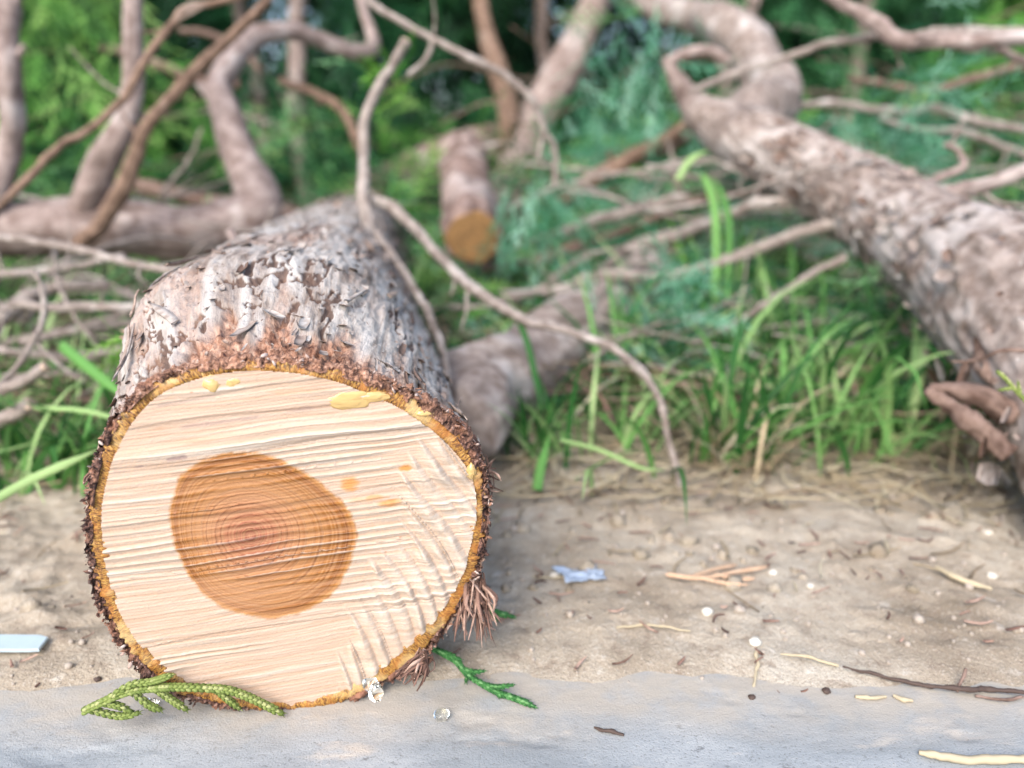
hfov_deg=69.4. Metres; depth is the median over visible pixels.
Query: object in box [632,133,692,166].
bare branch
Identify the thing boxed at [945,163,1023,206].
bare branch
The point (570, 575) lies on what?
plastic scrap
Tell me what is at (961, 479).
straw litter
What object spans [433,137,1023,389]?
twig tangle
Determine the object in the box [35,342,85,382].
bare branch
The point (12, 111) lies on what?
bare branch
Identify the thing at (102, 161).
bare branch
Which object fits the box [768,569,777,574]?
pebble
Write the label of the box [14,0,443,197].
evergreen tree
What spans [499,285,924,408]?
twig tangle
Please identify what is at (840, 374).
dead stems
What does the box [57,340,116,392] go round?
long grass
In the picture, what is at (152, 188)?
bare branch
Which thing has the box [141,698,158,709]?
resin drop
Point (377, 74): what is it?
evergreen spray
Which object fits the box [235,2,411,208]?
evergreen spray
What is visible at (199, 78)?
bare branch
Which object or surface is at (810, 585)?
pebble
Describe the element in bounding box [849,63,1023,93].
bare branch
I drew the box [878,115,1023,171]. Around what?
bare branch
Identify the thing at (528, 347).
long grass
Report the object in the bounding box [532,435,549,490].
long grass
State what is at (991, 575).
pebble
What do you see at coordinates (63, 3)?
evergreen tree
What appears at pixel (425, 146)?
fallen tree
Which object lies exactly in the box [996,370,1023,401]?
green sprig
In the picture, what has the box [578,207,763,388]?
evergreen spray
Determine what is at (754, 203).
bare branch
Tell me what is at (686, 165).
long grass
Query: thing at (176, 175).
bare branch
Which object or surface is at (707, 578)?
dried sprig
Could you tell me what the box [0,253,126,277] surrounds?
bare branch
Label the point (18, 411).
cut stick
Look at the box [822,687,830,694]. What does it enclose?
pebble
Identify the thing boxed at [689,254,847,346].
bare branch
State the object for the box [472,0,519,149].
bare tree
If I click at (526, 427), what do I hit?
grass tuft
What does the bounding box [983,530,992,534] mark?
pebble
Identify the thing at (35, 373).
cut stick
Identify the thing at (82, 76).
evergreen spray
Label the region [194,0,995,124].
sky
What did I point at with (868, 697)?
straw stalk
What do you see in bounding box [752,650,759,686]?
straw stalk
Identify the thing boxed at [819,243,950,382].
evergreen spray
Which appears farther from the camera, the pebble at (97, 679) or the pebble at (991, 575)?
the pebble at (991, 575)
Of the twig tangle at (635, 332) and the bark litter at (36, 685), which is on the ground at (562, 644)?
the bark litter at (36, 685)
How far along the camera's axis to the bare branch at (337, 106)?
1.34 m
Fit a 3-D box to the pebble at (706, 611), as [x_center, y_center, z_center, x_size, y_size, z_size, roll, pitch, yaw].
[0.120,0.140,0.456,0.008,0.005,0.006,0,16,0]
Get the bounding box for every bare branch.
[0,0,25,214]
[0,212,69,383]
[0,234,178,284]
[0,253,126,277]
[0,279,109,330]
[0,344,122,398]
[8,293,138,312]
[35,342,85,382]
[50,239,101,349]
[68,0,145,213]
[68,0,273,246]
[98,43,241,89]
[116,172,298,217]
[158,128,202,195]
[179,27,261,71]
[226,228,237,240]
[278,76,370,151]
[356,37,410,296]
[480,174,775,271]
[499,202,834,302]
[500,187,661,250]
[557,120,689,205]
[559,173,689,236]
[600,161,800,269]
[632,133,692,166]
[666,139,681,192]
[689,31,878,94]
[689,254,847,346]
[801,99,1023,133]
[823,0,1023,67]
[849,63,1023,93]
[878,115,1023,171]
[913,26,1023,33]
[927,112,968,182]
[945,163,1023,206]
[958,47,1023,65]
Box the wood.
[15,0,1023,197]
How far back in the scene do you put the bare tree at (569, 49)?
1.96 m
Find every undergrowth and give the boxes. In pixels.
[0,246,956,413]
[3,113,1023,349]
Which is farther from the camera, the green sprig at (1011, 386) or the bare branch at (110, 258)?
the bare branch at (110, 258)
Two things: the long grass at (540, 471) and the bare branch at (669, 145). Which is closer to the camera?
the long grass at (540, 471)
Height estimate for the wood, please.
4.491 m
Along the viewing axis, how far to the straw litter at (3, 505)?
0.66 m
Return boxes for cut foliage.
[0,73,1023,323]
[418,239,985,422]
[424,246,954,435]
[536,74,1023,363]
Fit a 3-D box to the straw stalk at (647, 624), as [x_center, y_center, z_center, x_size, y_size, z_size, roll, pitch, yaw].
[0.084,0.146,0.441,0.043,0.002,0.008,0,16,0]
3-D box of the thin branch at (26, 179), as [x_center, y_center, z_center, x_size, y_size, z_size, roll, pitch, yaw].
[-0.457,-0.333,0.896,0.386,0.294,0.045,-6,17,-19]
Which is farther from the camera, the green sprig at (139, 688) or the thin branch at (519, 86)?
the thin branch at (519, 86)
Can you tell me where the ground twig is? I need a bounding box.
[842,666,1023,701]
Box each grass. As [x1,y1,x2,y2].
[0,212,953,428]
[0,296,126,500]
[0,450,95,501]
[34,406,109,418]
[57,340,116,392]
[503,215,996,486]
[516,309,543,418]
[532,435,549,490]
[560,438,660,470]
[675,150,707,180]
[699,174,720,299]
[712,176,732,299]
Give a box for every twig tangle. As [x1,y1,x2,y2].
[0,148,439,423]
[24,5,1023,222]
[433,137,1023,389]
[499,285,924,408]
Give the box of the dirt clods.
[14,418,1007,613]
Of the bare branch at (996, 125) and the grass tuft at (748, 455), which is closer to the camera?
the grass tuft at (748, 455)
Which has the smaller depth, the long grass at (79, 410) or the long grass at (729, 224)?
the long grass at (79, 410)
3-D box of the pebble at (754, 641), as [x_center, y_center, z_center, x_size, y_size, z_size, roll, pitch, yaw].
[0.141,0.150,0.429,0.008,0.005,0.007,0,16,0]
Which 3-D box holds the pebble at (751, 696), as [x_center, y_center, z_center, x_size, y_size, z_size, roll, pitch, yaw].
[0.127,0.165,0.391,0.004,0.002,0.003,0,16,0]
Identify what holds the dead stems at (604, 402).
in the grass at (886, 368)
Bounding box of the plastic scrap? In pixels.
[551,566,606,582]
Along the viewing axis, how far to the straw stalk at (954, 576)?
0.49 m
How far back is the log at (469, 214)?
1.06 m
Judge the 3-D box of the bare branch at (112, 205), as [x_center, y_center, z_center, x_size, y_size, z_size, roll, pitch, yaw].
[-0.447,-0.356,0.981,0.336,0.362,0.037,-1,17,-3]
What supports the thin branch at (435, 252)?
on the ground at (562, 644)
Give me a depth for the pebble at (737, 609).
0.46 m
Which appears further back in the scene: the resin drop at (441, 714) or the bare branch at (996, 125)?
the bare branch at (996, 125)
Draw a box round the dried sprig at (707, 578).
[665,563,767,586]
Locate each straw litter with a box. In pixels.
[0,403,107,512]
[0,406,1023,611]
[491,396,1021,514]
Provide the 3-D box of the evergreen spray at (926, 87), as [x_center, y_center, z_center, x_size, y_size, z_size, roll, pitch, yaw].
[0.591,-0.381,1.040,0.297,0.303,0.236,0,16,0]
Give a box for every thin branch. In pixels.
[0,0,239,209]
[365,0,558,184]
[370,195,682,492]
[372,228,451,386]
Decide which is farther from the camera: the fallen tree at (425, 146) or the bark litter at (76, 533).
the fallen tree at (425, 146)
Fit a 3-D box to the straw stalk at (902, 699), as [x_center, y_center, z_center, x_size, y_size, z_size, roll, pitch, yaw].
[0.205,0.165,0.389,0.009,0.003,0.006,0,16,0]
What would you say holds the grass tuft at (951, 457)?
on the ground at (562, 644)
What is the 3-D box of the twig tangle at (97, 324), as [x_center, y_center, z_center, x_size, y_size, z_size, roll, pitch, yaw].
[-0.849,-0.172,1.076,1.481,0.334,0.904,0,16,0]
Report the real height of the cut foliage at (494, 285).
0.181 m
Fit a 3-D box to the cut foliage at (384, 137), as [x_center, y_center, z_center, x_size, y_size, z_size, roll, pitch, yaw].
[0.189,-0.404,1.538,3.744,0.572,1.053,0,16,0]
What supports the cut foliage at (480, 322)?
on the ground at (562, 644)
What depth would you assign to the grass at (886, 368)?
0.81 m
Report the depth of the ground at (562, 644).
0.49 m
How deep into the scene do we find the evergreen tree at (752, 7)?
2.08 m
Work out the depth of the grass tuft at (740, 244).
1.20 m
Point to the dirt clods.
(877, 549)
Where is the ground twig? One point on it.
(980, 688)
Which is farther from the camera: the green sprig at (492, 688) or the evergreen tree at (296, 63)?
the evergreen tree at (296, 63)
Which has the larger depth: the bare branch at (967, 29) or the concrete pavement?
the bare branch at (967, 29)
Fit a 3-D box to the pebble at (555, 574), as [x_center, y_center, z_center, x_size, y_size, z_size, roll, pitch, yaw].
[0.029,0.129,0.499,0.007,0.004,0.006,0,16,0]
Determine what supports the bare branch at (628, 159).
in the cut foliage at (384, 137)
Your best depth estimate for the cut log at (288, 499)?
0.36 m
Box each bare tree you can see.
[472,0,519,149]
[491,0,613,242]
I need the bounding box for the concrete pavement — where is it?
[0,671,1023,767]
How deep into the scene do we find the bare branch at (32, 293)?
0.81 m
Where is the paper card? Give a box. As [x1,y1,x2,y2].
[0,634,48,651]
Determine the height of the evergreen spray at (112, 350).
0.058 m
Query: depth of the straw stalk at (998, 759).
0.35 m
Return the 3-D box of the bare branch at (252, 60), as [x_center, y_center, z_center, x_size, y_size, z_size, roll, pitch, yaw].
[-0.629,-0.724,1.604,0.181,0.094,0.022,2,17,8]
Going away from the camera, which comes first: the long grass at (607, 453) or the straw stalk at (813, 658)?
the straw stalk at (813, 658)
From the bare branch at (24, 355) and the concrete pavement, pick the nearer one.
the concrete pavement
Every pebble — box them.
[93,676,101,681]
[550,572,559,578]
[701,607,712,615]
[733,605,745,612]
[748,694,755,699]
[749,636,761,646]
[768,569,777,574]
[807,583,813,588]
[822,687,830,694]
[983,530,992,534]
[987,572,997,578]
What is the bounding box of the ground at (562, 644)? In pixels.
[0,182,1023,690]
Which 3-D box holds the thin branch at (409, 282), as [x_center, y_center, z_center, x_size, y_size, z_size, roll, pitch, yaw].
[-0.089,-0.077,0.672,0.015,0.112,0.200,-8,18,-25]
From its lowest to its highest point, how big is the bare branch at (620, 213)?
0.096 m
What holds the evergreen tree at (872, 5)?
on the ground at (562, 644)
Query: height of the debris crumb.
0.002 m
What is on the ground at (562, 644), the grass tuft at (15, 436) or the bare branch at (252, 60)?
the grass tuft at (15, 436)
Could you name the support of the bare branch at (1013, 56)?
in the evergreen spray at (926, 87)
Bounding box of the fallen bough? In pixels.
[0,0,380,260]
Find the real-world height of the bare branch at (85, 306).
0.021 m
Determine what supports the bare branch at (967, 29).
on the bare branch at (884, 30)
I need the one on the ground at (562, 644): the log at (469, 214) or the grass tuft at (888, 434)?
the grass tuft at (888, 434)
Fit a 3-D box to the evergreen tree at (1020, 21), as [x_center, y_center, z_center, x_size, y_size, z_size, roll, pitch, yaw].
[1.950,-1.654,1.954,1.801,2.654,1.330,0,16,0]
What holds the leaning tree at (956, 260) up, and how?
on the ground at (562, 644)
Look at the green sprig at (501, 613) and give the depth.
0.43 m
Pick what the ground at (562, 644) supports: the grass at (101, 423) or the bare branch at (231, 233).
the grass at (101, 423)
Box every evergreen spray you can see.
[22,0,205,185]
[80,312,121,372]
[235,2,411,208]
[355,28,415,132]
[474,128,602,303]
[521,0,736,240]
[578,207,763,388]
[816,0,1023,191]
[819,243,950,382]
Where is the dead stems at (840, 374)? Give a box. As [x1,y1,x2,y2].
[417,269,955,419]
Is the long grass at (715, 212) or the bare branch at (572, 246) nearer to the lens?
the long grass at (715, 212)
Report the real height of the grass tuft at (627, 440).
0.097 m
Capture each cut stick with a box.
[0,361,50,396]
[0,397,38,429]
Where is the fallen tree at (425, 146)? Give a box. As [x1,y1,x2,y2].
[310,123,499,210]
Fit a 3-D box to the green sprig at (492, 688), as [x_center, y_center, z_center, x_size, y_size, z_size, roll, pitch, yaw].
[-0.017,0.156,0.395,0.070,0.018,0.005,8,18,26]
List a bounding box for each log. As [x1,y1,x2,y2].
[79,190,504,710]
[436,129,502,264]
[438,251,671,461]
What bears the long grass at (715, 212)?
in the grass at (886, 368)
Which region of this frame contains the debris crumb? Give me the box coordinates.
[594,726,623,735]
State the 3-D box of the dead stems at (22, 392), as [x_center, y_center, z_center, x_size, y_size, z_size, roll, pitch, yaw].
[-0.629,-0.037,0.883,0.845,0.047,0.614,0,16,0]
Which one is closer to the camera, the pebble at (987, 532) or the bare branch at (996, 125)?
the pebble at (987, 532)
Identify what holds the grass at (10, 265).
on the ground at (562, 644)
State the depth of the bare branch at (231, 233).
0.71 m
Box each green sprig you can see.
[81,672,286,719]
[431,647,537,708]
[489,605,516,621]
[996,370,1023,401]
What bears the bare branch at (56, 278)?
in the twig tangle at (97, 324)
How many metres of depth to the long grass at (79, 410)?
0.60 m
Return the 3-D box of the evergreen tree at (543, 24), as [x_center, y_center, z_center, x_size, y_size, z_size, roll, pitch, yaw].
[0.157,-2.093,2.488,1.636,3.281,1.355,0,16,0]
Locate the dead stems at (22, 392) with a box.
[0,309,117,427]
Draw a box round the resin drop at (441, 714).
[433,708,449,720]
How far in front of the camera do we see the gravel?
0.50 m
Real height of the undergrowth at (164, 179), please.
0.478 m
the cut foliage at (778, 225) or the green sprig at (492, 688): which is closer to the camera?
the green sprig at (492, 688)
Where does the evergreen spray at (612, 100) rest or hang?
hanging from the leaning tree at (956, 260)
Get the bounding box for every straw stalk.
[617,623,689,631]
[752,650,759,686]
[780,653,838,666]
[854,695,886,699]
[893,694,912,702]
[918,749,1023,764]
[935,565,991,590]
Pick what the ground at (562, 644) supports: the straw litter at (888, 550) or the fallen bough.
the straw litter at (888, 550)
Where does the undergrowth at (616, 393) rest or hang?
on the ground at (562, 644)
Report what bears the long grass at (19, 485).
on the ground at (562, 644)
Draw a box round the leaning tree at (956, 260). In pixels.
[628,0,1023,521]
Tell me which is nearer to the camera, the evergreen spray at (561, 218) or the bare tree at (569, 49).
the evergreen spray at (561, 218)
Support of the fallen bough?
on the twig tangle at (97, 324)
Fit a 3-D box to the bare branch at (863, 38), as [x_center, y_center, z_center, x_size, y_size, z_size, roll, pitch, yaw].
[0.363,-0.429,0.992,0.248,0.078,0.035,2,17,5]
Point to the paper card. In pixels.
(20, 643)
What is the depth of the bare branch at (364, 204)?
0.79 m
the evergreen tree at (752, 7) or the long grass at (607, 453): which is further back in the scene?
the evergreen tree at (752, 7)
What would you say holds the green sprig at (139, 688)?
on the concrete pavement
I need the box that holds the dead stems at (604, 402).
[438,297,996,432]
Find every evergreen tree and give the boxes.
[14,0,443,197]
[20,0,246,206]
[144,0,498,238]
[305,0,792,230]
[520,0,911,240]
[686,0,1023,171]
[888,0,1023,202]
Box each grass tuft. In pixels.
[0,362,118,503]
[487,358,644,480]
[527,346,742,524]
[598,286,959,475]
[642,213,819,312]
[646,361,855,487]
[753,333,988,478]
[873,381,1009,489]
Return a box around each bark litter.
[0,421,1023,669]
[34,682,957,692]
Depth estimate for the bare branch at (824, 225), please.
0.95 m
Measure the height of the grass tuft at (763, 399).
0.168 m
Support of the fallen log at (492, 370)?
on the ground at (562, 644)
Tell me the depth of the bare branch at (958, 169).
0.88 m
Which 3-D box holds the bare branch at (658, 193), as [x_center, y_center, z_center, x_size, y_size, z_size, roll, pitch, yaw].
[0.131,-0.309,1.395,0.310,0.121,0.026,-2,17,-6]
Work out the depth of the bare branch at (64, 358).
0.72 m
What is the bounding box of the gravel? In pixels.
[0,410,1023,685]
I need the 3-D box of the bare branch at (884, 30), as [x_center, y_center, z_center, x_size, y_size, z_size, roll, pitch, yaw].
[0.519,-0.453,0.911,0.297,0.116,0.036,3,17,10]

